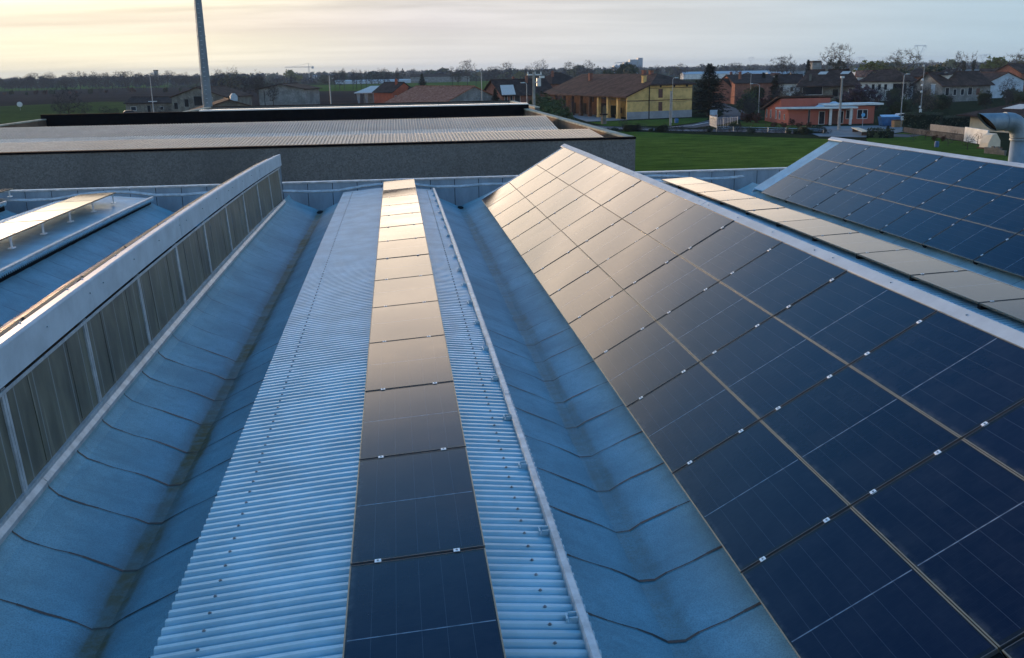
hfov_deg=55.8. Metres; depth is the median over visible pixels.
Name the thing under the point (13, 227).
solar panel
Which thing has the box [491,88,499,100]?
fir tree
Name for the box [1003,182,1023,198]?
solar panel
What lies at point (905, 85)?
garden tree
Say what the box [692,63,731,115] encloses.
conifer tree
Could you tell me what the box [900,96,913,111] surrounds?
garden bush
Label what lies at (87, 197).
solar panel
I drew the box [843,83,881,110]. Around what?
maroon tree
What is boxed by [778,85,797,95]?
budding tree
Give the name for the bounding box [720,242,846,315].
solar panel
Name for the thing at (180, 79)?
hedgerow tree
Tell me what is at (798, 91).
bare tree
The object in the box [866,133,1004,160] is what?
orchard grass
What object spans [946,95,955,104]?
garden tree
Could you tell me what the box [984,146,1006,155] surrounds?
rubble wall
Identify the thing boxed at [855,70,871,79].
village house
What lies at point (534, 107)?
warehouse
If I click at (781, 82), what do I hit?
garden tree
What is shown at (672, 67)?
distant tree
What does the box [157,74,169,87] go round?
hedgerow tree
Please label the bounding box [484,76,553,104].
terraced house
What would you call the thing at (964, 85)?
long brown villa
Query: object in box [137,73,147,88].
hedgerow tree
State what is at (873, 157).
solar panel
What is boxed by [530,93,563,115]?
green bush
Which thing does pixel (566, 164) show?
solar panel
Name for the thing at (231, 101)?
gabled cottage
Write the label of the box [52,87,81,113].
bare thicket
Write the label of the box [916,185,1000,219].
solar panel
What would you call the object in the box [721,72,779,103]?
pink brick house
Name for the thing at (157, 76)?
hedgerow tree
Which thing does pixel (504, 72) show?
bare tree
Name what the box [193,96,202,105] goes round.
doorway
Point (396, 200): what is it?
solar panel
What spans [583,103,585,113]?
doorway
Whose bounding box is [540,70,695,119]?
house
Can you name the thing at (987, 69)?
village house
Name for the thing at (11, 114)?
meadow
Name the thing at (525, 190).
solar panel
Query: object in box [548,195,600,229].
solar panel
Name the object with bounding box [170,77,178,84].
hedgerow tree
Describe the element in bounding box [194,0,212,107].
tall mast
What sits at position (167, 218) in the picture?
solar panel
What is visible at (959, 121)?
hedge
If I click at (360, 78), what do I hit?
field tree
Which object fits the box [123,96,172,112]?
stone house
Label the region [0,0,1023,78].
sky
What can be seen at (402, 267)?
solar panel
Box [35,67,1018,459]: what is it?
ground
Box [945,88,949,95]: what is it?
window
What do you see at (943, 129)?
garden wall
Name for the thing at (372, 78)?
field tree
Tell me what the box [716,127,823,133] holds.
guard rail
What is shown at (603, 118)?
stone post
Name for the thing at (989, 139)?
covered woodpile
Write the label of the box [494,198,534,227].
solar panel
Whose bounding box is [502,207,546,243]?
solar panel
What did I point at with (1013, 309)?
solar panel
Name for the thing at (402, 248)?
solar panel
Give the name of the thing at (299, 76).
distant tree
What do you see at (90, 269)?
solar panel
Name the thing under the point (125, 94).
ploughed field
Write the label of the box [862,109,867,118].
window
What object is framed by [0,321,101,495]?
window
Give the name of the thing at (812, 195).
solar panel
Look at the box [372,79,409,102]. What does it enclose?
orange house
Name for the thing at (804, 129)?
verge scrub
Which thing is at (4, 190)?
solar panel
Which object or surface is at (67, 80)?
hedgerow tree
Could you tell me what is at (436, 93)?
terracotta barn
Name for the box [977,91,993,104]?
garden bush
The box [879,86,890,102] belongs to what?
bare tree
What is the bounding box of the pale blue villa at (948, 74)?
[931,69,957,92]
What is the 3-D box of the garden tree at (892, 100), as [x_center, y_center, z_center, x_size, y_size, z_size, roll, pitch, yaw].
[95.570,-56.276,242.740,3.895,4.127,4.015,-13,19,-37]
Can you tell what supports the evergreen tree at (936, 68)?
on the ground at (959, 107)
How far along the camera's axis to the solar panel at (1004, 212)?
23.06 m
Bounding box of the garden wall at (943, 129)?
[903,124,988,143]
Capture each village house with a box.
[775,74,802,95]
[789,71,804,74]
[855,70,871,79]
[979,68,997,71]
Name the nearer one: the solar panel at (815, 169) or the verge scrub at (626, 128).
the solar panel at (815, 169)
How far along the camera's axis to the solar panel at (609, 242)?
20.06 m
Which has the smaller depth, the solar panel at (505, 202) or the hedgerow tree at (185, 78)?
the solar panel at (505, 202)
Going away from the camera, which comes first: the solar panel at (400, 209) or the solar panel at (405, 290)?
the solar panel at (405, 290)
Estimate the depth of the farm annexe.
342.66 m
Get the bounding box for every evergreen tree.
[896,66,909,73]
[924,61,952,71]
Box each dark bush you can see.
[528,90,550,104]
[741,84,764,101]
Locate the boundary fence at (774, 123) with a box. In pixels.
[740,122,800,128]
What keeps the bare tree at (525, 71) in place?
on the ground at (959, 107)
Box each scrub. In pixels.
[51,101,65,113]
[155,105,170,111]
[623,123,633,131]
[631,123,641,130]
[657,123,668,131]
[747,126,755,132]
[792,128,799,133]
[798,125,809,133]
[810,125,825,132]
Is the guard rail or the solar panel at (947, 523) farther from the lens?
the guard rail
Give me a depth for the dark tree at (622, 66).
648.32 m
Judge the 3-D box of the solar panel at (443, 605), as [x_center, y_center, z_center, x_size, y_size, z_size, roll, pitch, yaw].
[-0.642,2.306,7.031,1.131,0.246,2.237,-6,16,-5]
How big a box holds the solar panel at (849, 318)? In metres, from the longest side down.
2.237 x 1.131 x 0.121 m
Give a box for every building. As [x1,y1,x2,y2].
[0,137,1023,657]
[335,79,410,83]
[410,73,469,82]
[680,70,768,78]
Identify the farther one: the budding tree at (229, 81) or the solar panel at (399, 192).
the budding tree at (229, 81)
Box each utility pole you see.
[527,72,544,105]
[669,91,671,125]
[837,76,844,129]
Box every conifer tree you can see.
[418,73,425,85]
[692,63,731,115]
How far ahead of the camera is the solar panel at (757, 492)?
9.44 m
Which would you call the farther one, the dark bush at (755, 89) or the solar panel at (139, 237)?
the dark bush at (755, 89)
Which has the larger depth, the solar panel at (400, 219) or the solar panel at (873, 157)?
the solar panel at (873, 157)
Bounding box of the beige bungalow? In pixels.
[956,102,1023,132]
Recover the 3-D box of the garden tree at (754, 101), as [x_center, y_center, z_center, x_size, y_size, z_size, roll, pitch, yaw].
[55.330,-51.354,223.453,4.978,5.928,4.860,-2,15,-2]
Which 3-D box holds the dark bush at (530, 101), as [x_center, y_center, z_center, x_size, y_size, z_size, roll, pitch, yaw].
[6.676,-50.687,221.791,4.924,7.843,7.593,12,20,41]
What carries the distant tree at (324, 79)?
on the ground at (959, 107)
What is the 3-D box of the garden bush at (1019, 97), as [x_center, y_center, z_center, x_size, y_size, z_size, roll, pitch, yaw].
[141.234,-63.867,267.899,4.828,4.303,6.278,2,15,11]
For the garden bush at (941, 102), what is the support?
on the ground at (959, 107)
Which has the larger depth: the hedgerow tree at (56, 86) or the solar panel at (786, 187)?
the hedgerow tree at (56, 86)
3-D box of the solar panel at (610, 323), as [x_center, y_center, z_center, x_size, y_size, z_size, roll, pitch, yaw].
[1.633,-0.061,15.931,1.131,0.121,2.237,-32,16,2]
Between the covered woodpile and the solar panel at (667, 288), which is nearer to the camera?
the solar panel at (667, 288)
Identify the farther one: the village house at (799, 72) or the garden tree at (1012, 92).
the village house at (799, 72)
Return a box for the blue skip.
[878,115,900,125]
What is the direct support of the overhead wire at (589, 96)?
attached to the utility pole at (538, 80)
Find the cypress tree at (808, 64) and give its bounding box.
[803,60,810,75]
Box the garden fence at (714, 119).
[709,116,737,127]
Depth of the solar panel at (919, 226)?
24.93 m
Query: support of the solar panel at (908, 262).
on the factory building at (188, 487)
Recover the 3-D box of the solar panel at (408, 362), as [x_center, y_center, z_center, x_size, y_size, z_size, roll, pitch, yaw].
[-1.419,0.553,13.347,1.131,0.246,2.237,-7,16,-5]
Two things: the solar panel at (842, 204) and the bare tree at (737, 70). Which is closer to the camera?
the solar panel at (842, 204)
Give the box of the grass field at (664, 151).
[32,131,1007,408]
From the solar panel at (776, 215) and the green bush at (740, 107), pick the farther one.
the green bush at (740, 107)
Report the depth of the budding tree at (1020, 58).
391.97 m
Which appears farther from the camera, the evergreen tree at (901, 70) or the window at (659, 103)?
the evergreen tree at (901, 70)
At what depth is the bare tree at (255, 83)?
407.35 m
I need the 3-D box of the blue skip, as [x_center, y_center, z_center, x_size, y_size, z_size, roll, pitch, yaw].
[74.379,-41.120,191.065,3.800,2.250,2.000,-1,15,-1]
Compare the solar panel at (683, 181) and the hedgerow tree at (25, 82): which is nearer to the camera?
the solar panel at (683, 181)
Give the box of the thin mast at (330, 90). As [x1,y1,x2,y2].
[329,76,331,103]
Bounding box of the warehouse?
[182,100,539,111]
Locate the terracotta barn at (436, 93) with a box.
[384,85,502,102]
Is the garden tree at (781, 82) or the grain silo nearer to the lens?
the garden tree at (781, 82)
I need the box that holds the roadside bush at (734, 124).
[729,121,739,127]
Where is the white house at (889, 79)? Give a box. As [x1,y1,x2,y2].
[858,69,916,100]
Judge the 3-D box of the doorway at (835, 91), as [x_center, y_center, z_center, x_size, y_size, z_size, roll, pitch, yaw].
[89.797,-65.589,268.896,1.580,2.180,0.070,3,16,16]
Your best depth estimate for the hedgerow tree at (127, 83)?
1008.14 m
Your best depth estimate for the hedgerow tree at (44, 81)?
944.76 m
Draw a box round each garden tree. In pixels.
[735,90,753,112]
[742,103,756,116]
[744,94,762,113]
[778,77,784,88]
[861,65,876,77]
[886,99,899,112]
[896,76,916,98]
[905,82,916,99]
[916,89,937,111]
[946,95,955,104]
[1003,93,1014,104]
[1004,91,1014,104]
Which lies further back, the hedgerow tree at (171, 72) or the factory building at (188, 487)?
the hedgerow tree at (171, 72)
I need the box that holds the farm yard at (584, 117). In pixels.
[573,113,623,121]
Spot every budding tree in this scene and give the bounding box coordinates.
[217,65,241,89]
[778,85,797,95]
[872,47,929,72]
[995,48,1023,68]
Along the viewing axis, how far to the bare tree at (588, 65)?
739.58 m
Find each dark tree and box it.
[603,68,613,73]
[617,61,638,73]
[623,66,638,73]
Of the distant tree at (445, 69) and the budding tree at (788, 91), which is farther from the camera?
the distant tree at (445, 69)
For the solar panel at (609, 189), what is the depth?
24.22 m
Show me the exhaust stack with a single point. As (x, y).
(1012, 124)
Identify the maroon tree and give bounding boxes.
[835,90,850,102]
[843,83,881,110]
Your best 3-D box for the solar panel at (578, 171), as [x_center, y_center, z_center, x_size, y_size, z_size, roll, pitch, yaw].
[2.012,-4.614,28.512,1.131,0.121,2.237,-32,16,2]
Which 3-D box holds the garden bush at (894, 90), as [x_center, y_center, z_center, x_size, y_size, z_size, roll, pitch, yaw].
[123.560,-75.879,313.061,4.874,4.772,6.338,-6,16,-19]
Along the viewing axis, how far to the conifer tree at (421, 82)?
433.87 m
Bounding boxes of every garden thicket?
[906,89,921,104]
[914,96,935,111]
[980,99,991,108]
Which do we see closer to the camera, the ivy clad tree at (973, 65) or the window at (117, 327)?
the window at (117, 327)
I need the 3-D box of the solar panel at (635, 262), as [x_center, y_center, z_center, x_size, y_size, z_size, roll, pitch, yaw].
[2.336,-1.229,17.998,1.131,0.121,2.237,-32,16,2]
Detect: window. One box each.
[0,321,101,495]
[0,391,26,527]
[79,275,151,406]
[133,244,186,347]
[172,222,212,305]
[200,205,232,276]
[222,192,249,253]
[240,182,262,235]
[255,174,273,221]
[266,168,282,209]
[276,168,284,200]
[658,89,662,97]
[658,102,661,110]
[802,87,822,94]
[818,111,824,123]
[827,111,837,123]
[837,111,843,123]
[846,110,852,118]
[857,109,862,118]
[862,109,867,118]
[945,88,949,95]
[967,87,972,94]
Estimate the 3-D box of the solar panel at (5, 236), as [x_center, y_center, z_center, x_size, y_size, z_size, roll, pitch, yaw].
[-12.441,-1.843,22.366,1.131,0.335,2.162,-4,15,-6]
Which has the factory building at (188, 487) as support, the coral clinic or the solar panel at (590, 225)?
the solar panel at (590, 225)
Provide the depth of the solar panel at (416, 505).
8.95 m
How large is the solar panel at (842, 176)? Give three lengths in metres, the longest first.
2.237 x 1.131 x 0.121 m
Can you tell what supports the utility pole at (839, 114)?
on the forecourt
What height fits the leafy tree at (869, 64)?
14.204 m
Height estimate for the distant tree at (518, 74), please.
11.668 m
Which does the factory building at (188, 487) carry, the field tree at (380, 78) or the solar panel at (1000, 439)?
the solar panel at (1000, 439)
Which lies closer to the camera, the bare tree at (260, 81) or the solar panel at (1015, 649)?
the solar panel at (1015, 649)
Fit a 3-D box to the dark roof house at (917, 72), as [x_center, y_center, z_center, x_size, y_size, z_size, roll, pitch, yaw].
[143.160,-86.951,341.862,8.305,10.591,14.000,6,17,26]
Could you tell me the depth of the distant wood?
1304.22 m
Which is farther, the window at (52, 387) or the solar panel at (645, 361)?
the solar panel at (645, 361)
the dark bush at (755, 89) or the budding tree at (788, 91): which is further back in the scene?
the dark bush at (755, 89)
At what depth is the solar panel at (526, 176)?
32.76 m
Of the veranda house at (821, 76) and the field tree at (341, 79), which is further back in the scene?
the field tree at (341, 79)
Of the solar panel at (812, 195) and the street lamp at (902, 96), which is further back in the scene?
the street lamp at (902, 96)
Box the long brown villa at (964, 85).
[911,68,994,101]
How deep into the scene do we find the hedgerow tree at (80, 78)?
975.75 m
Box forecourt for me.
[811,125,902,136]
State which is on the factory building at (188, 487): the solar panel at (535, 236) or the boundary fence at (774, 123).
the solar panel at (535, 236)
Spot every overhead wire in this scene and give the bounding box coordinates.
[536,86,641,101]
[672,78,838,101]
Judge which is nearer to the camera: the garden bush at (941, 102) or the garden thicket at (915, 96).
the garden bush at (941, 102)
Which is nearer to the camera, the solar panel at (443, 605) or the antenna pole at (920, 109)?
the solar panel at (443, 605)
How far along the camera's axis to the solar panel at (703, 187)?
31.82 m
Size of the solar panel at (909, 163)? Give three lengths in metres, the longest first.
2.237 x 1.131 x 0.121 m
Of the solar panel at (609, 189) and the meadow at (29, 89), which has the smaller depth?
the solar panel at (609, 189)
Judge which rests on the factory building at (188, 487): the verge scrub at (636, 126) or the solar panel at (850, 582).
the solar panel at (850, 582)
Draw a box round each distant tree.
[283,69,297,80]
[294,74,302,82]
[318,75,331,83]
[435,67,451,73]
[514,71,525,78]
[667,66,676,73]
[943,59,958,67]
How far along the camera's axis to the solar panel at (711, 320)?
13.67 m
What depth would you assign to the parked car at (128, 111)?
314.20 m
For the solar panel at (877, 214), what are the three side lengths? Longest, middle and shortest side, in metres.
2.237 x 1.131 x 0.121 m
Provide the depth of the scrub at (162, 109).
282.82 m
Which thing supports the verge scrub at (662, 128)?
on the ground at (959, 107)
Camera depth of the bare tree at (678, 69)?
771.86 m
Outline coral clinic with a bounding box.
[760,95,883,124]
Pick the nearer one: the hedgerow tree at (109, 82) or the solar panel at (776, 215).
the solar panel at (776, 215)
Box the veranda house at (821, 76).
[796,65,861,99]
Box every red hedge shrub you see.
[740,113,749,121]
[744,112,754,121]
[752,113,762,122]
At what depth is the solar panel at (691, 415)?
11.58 m
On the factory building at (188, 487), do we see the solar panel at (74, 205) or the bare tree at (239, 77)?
the solar panel at (74, 205)
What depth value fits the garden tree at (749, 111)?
217.71 m
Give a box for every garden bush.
[759,96,771,107]
[886,87,901,98]
[889,100,906,113]
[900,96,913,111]
[911,88,923,102]
[918,93,931,104]
[928,93,939,108]
[933,94,952,109]
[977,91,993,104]
[1000,88,1018,100]
[1013,90,1023,102]
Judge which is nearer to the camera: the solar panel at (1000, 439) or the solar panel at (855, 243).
the solar panel at (1000, 439)
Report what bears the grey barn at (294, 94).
on the ploughed field at (125, 94)
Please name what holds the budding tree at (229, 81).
on the ground at (959, 107)
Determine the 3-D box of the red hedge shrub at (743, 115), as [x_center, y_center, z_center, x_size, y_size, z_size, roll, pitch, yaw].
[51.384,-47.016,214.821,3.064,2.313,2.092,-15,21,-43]
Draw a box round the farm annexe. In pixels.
[545,71,572,104]
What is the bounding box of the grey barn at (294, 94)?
[255,83,320,104]
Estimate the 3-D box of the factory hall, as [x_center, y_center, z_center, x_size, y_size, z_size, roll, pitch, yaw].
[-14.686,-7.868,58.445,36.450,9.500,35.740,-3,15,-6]
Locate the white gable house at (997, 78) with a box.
[981,72,1023,97]
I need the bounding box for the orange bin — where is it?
[891,119,902,126]
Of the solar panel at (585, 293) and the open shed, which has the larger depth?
the open shed
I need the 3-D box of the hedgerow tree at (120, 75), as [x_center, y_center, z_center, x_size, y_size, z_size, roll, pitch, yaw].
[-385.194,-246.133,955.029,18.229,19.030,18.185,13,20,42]
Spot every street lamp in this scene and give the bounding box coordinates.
[148,73,156,111]
[900,73,908,119]
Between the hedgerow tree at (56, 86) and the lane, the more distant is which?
the hedgerow tree at (56, 86)
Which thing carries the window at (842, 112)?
in the coral clinic
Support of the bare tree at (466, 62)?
on the ground at (959, 107)
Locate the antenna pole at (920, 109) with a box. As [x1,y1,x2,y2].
[919,65,924,112]
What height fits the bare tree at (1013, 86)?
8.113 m
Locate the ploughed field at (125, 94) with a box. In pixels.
[0,87,363,105]
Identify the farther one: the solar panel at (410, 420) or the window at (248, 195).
the window at (248, 195)
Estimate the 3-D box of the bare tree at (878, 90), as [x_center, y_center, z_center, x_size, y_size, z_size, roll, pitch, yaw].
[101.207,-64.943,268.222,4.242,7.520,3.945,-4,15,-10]
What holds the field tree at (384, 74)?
on the ground at (959, 107)
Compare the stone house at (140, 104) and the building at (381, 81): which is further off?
the building at (381, 81)
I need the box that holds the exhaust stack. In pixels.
[977,112,1023,162]
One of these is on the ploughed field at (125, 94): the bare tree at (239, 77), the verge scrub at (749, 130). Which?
the bare tree at (239, 77)
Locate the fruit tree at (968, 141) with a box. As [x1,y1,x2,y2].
[961,134,972,149]
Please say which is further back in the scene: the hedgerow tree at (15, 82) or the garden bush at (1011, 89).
the hedgerow tree at (15, 82)
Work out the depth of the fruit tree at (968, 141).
136.13 m
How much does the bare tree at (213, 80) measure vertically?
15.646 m
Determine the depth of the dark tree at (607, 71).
628.25 m
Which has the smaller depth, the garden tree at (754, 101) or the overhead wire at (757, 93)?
the overhead wire at (757, 93)
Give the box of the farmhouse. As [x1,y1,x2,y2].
[169,86,252,111]
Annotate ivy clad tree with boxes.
[817,43,855,68]
[959,51,968,70]
[970,53,977,70]
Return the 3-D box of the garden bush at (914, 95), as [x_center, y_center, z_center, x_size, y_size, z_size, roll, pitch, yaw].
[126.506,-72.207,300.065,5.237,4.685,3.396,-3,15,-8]
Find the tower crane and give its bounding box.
[285,63,313,74]
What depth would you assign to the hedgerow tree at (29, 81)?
969.38 m
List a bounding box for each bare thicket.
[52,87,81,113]
[548,94,575,116]
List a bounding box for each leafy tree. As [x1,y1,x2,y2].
[852,60,891,71]
[979,56,1006,68]
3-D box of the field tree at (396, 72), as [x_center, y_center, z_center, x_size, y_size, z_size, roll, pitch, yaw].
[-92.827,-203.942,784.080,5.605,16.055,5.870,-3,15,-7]
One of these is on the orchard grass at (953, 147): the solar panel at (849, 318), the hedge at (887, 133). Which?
the hedge at (887, 133)
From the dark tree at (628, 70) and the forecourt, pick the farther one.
the dark tree at (628, 70)
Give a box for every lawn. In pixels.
[591,118,707,125]
[740,120,802,128]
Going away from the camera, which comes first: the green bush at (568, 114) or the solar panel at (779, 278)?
the solar panel at (779, 278)
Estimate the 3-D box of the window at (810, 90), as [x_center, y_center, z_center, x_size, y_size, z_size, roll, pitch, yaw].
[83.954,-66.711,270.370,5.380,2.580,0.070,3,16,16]
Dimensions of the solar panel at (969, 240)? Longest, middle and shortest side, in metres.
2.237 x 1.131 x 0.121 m
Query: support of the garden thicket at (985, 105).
on the ground at (959, 107)
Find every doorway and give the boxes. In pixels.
[184,99,188,106]
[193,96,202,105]
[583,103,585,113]
[601,103,605,113]
[603,105,615,116]
[832,89,837,96]
[893,83,905,90]
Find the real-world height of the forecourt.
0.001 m
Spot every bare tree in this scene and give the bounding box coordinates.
[211,68,230,86]
[228,73,248,92]
[241,74,255,93]
[250,70,263,103]
[254,73,267,94]
[265,77,278,104]
[289,72,298,82]
[454,68,462,81]
[457,58,475,84]
[485,66,500,78]
[499,61,514,78]
[521,66,531,78]
[528,59,548,77]
[561,61,575,76]
[571,65,584,77]
[583,60,596,73]
[676,63,687,76]
[732,63,742,73]
[767,54,796,74]
[791,82,807,95]
[873,83,883,108]
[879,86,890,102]
[952,51,963,70]
[996,77,1018,103]
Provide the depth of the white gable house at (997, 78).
331.61 m
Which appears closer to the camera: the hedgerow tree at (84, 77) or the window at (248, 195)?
the window at (248, 195)
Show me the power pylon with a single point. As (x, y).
(921, 51)
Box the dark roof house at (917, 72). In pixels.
[907,67,925,78]
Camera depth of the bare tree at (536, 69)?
740.88 m
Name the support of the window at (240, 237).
in the factory building at (188, 487)
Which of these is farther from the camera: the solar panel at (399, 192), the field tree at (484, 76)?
the field tree at (484, 76)
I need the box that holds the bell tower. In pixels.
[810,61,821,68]
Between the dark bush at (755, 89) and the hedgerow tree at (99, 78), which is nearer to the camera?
the dark bush at (755, 89)
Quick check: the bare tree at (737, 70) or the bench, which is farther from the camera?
the bare tree at (737, 70)
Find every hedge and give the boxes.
[866,127,894,137]
[902,111,944,131]
[942,115,969,126]
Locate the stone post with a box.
[600,113,607,123]
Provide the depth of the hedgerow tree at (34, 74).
1015.73 m
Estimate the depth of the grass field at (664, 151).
141.64 m
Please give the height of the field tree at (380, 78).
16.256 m
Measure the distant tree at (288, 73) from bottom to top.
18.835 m
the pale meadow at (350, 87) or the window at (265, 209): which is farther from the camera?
the pale meadow at (350, 87)
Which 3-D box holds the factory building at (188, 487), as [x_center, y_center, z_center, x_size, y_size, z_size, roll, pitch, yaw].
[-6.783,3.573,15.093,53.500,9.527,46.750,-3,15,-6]
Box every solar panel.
[0,188,12,196]
[0,220,46,234]
[0,233,15,248]
[0,276,80,329]
[0,318,21,335]
[3,209,73,222]
[30,246,124,307]
[33,200,96,211]
[61,192,115,203]
[93,225,157,265]
[105,207,182,257]
[175,195,203,214]
[342,548,505,657]
[350,447,484,565]
[359,382,465,460]
[365,335,453,391]
[369,301,444,342]
[372,274,437,307]
[374,254,432,280]
[376,237,428,259]
[378,223,425,241]
[379,212,422,227]
[380,202,420,215]
[381,194,418,205]
[382,187,416,197]
[383,179,415,189]
[482,183,515,209]
[488,189,524,216]
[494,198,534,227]
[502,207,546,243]
[509,165,545,188]
[511,218,560,255]
[517,171,556,197]
[522,231,577,273]
[526,178,568,206]
[534,247,597,296]
[536,185,583,217]
[537,147,574,169]
[546,152,587,176]
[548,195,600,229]
[550,266,622,323]
[557,158,601,184]
[561,206,621,245]
[569,290,655,359]
[570,164,619,193]
[578,219,646,264]
[584,171,640,205]
[594,321,698,407]
[598,235,678,289]
[602,181,665,217]
[622,191,694,234]
[624,256,718,320]
[627,362,759,473]
[648,204,733,254]
[657,281,772,361]
[661,177,709,188]
[672,421,849,572]
[678,183,730,195]
[679,221,781,280]
[698,190,755,204]
[700,316,847,421]
[720,198,785,214]
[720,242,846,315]
[741,507,1004,657]
[746,208,818,226]
[761,176,811,202]
[761,366,960,507]
[774,271,937,365]
[777,219,858,240]
[785,182,842,210]
[788,158,841,181]
[812,189,875,221]
[813,233,905,258]
[814,164,872,188]
[816,141,871,163]
[843,145,903,169]
[843,198,914,233]
[844,170,908,197]
[850,311,1023,438]
[851,439,1023,657]
[857,249,966,280]
[874,150,942,176]
[877,177,951,207]
[880,208,960,247]
[911,156,987,184]
[911,270,1023,309]
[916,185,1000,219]
[923,220,1015,264]
[953,162,1023,194]
[962,195,1023,233]
[963,402,1023,478]
[974,234,1023,277]
[980,299,1023,322]
[1002,637,1023,657]
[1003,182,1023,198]
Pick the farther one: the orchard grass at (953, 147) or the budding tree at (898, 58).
the budding tree at (898, 58)
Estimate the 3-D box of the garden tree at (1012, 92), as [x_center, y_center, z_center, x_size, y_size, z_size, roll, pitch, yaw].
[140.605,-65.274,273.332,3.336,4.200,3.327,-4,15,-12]
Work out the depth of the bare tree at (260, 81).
416.58 m
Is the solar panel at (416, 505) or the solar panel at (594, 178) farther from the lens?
the solar panel at (594, 178)
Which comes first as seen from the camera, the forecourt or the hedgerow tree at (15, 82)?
the forecourt
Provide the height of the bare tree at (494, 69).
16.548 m
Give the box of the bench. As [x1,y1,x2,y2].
[851,127,866,135]
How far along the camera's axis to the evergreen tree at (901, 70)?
356.47 m
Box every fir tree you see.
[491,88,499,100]
[766,75,780,102]
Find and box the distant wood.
[0,60,1016,88]
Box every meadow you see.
[0,85,168,90]
[0,102,125,123]
[310,81,488,90]
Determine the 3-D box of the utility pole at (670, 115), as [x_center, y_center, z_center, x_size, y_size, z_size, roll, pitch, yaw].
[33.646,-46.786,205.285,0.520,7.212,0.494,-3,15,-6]
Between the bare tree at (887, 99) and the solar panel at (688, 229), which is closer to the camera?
the solar panel at (688, 229)
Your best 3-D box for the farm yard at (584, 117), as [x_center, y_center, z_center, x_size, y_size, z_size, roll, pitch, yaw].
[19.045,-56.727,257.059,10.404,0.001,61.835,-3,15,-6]
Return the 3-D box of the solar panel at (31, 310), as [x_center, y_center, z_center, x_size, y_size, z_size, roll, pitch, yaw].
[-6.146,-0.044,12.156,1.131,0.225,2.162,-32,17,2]
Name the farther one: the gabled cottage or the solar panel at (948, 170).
the gabled cottage
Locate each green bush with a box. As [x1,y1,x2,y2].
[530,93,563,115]
[547,97,574,119]
[736,91,759,112]
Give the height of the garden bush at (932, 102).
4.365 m
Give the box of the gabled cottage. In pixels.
[190,93,251,109]
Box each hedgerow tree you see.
[11,77,23,90]
[20,76,30,90]
[26,75,35,88]
[27,72,41,88]
[36,78,48,86]
[43,72,52,86]
[49,77,63,88]
[59,75,72,87]
[67,72,75,86]
[76,77,83,86]
[82,72,88,89]
[87,72,101,86]
[92,74,105,88]
[105,75,114,83]
[113,71,129,88]
[120,71,134,85]
[134,72,143,88]
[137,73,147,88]
[153,73,162,86]
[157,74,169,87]
[167,71,176,87]
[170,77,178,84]
[172,73,184,83]
[181,73,191,87]
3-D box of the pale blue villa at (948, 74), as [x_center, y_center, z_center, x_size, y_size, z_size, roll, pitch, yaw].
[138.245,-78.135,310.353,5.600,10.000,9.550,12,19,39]
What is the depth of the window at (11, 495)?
9.59 m
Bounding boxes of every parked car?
[123,110,136,112]
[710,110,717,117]
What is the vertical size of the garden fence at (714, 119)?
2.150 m
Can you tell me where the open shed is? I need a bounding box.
[355,86,378,102]
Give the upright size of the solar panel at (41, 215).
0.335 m
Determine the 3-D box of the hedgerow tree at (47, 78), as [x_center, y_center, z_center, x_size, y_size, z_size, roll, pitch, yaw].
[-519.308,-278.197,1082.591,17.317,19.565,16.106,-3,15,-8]
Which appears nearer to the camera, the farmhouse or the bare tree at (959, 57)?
the farmhouse
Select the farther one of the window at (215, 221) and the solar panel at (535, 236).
the solar panel at (535, 236)
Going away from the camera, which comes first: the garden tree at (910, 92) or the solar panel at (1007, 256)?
the solar panel at (1007, 256)
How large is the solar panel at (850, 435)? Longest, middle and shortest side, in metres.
2.237 x 1.131 x 0.121 m
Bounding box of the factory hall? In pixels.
[0,103,635,189]
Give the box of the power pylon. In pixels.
[914,45,926,65]
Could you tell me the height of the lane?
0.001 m
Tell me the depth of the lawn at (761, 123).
204.09 m
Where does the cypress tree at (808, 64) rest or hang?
on the ground at (959, 107)
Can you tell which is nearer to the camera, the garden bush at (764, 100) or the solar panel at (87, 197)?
the solar panel at (87, 197)
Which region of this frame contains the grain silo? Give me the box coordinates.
[612,58,642,68]
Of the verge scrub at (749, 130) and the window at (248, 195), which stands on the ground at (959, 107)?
the verge scrub at (749, 130)
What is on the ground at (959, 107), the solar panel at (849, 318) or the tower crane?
the tower crane
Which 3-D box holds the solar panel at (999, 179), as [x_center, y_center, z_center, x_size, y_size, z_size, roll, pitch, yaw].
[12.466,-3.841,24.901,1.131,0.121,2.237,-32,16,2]
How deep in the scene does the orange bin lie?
187.15 m
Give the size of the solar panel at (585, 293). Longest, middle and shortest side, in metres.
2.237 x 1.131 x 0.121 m
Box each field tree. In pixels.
[333,70,343,87]
[341,68,345,89]
[350,69,354,84]
[351,70,361,86]
[358,70,363,89]
[367,72,375,83]
[375,68,381,85]
[380,68,388,81]
[395,69,399,81]
[482,70,488,84]
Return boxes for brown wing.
[712,78,731,103]
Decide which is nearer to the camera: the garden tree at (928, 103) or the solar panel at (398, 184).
the solar panel at (398, 184)
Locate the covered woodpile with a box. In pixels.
[977,133,1002,148]
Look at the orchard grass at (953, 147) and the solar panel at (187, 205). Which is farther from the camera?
the orchard grass at (953, 147)
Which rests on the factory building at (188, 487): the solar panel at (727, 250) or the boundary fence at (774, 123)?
the solar panel at (727, 250)
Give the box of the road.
[598,126,920,136]
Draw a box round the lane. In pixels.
[671,103,746,127]
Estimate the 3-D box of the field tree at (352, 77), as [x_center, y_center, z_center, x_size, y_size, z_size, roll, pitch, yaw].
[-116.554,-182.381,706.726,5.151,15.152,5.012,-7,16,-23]

